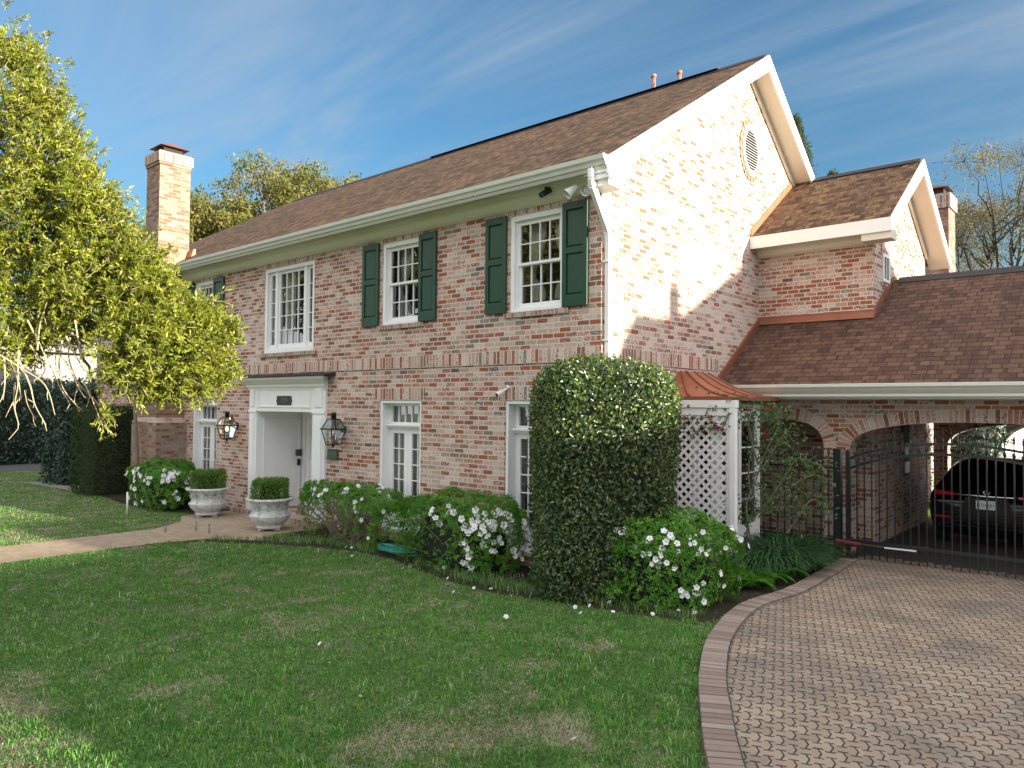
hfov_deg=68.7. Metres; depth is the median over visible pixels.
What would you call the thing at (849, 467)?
driveway gate
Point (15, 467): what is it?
road
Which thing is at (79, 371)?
white building
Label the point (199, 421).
french window
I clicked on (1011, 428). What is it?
leaning tree
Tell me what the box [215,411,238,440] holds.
wall lantern
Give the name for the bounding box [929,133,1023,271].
budding tree
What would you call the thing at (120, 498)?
flower bed
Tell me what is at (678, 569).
azalea bush
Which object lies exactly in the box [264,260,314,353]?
window
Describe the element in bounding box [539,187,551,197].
security camera
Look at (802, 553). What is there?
liriope clump
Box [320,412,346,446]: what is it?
wall lantern
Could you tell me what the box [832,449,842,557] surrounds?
gate post
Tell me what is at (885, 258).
window
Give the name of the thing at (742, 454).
bay window
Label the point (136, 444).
downspout
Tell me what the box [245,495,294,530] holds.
garden urn
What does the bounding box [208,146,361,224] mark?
oak tree
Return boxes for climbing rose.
[679,386,845,538]
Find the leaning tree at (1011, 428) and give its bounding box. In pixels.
[992,425,1023,451]
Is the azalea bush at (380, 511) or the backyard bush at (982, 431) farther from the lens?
the backyard bush at (982, 431)
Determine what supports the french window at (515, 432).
in the brick house
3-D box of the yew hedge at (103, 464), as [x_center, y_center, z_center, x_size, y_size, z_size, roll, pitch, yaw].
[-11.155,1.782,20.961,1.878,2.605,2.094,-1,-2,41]
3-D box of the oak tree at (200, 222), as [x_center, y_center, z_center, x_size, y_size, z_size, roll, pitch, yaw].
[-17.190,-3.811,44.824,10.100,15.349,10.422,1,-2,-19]
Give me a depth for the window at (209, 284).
18.90 m
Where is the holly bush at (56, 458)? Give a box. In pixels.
[32,375,98,484]
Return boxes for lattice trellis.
[664,400,738,568]
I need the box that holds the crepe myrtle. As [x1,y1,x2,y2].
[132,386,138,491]
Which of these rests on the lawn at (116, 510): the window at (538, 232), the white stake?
the white stake
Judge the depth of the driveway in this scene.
8.31 m
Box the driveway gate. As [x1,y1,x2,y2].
[845,430,1023,578]
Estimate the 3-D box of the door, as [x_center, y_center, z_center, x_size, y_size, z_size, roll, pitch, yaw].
[-4.157,1.750,17.132,2.180,2.230,0.090,-1,-2,41]
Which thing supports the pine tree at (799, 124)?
on the lawn at (116, 510)
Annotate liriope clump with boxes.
[710,531,859,579]
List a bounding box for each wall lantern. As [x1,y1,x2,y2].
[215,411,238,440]
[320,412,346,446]
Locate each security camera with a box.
[495,385,509,396]
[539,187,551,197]
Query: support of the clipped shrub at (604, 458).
on the flower bed at (718, 608)
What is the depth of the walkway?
22.34 m
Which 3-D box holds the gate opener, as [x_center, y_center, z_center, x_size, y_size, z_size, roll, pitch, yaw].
[5.885,2.609,12.107,1.246,0.124,0.129,-1,-2,38]
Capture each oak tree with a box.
[135,182,269,244]
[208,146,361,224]
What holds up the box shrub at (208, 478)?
in the garden urn at (208, 502)
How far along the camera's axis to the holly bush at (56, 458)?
22.66 m
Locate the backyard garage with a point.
(1019, 434)
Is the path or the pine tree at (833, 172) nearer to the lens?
the path
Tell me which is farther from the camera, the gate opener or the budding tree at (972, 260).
the budding tree at (972, 260)
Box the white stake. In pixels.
[126,492,128,514]
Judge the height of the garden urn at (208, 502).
0.635 m
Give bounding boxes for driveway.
[702,519,1023,767]
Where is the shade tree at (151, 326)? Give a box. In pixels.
[0,0,247,441]
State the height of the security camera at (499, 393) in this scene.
0.197 m
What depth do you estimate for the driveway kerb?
6.85 m
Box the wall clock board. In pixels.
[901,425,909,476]
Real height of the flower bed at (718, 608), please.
0.001 m
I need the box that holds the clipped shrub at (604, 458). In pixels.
[525,352,687,605]
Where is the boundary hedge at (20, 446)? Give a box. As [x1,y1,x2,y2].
[0,375,95,464]
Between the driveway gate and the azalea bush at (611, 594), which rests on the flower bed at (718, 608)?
the azalea bush at (611, 594)
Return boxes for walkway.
[24,481,78,491]
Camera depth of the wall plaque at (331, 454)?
15.07 m
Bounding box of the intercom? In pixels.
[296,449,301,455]
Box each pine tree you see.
[792,113,817,176]
[826,167,838,175]
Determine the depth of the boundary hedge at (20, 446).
29.99 m
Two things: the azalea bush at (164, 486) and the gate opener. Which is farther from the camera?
the azalea bush at (164, 486)
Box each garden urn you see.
[185,485,230,516]
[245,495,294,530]
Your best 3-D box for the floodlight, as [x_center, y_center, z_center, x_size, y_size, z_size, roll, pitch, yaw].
[1.026,-2.801,10.943,0.499,0.240,0.414,-1,-2,41]
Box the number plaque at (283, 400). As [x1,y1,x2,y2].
[276,396,291,404]
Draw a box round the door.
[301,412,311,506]
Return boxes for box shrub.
[188,468,226,488]
[249,476,289,499]
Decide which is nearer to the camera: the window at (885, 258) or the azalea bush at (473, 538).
the azalea bush at (473, 538)
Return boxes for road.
[0,463,46,471]
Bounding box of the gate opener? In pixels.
[835,538,919,552]
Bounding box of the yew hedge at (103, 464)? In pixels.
[66,402,132,495]
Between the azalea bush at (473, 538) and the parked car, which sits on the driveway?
the parked car
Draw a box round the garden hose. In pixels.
[378,543,418,556]
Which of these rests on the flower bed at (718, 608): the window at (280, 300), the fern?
the fern
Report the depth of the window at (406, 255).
14.18 m
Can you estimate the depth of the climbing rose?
11.48 m
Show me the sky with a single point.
(369, 88)
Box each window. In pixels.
[193,402,216,472]
[196,280,212,301]
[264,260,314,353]
[379,400,420,534]
[383,237,418,324]
[505,400,545,555]
[510,207,562,312]
[672,404,759,567]
[882,253,889,283]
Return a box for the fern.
[714,563,810,589]
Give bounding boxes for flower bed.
[97,493,229,513]
[179,528,846,622]
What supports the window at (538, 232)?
in the brick house
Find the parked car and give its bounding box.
[930,455,1023,540]
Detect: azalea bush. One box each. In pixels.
[125,457,197,511]
[296,479,418,547]
[391,485,528,573]
[599,580,630,603]
[604,503,749,611]
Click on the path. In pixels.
(233, 524)
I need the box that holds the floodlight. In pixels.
[563,185,589,198]
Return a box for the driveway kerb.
[698,558,856,767]
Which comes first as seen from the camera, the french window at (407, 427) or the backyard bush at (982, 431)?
the french window at (407, 427)
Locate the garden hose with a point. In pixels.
(389, 548)
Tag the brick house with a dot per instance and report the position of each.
(711, 234)
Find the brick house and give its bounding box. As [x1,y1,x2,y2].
[95,54,1023,567]
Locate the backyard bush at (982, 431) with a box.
[927,425,1018,503]
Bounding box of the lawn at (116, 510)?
[0,470,930,767]
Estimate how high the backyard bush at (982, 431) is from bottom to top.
2.885 m
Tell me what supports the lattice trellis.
on the flower bed at (718, 608)
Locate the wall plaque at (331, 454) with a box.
[327,448,336,460]
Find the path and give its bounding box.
[0,511,316,562]
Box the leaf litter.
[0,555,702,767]
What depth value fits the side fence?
13.04 m
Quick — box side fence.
[760,445,832,552]
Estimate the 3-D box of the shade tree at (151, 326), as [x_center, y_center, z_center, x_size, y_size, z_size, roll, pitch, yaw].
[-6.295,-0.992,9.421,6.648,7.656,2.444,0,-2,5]
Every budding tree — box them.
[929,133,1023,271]
[955,203,1008,270]
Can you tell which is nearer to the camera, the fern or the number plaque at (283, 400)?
the fern
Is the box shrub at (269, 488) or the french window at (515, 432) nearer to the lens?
the french window at (515, 432)
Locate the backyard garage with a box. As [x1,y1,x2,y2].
[991,427,1023,455]
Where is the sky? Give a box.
[0,0,1023,329]
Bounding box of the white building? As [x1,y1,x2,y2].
[0,324,96,385]

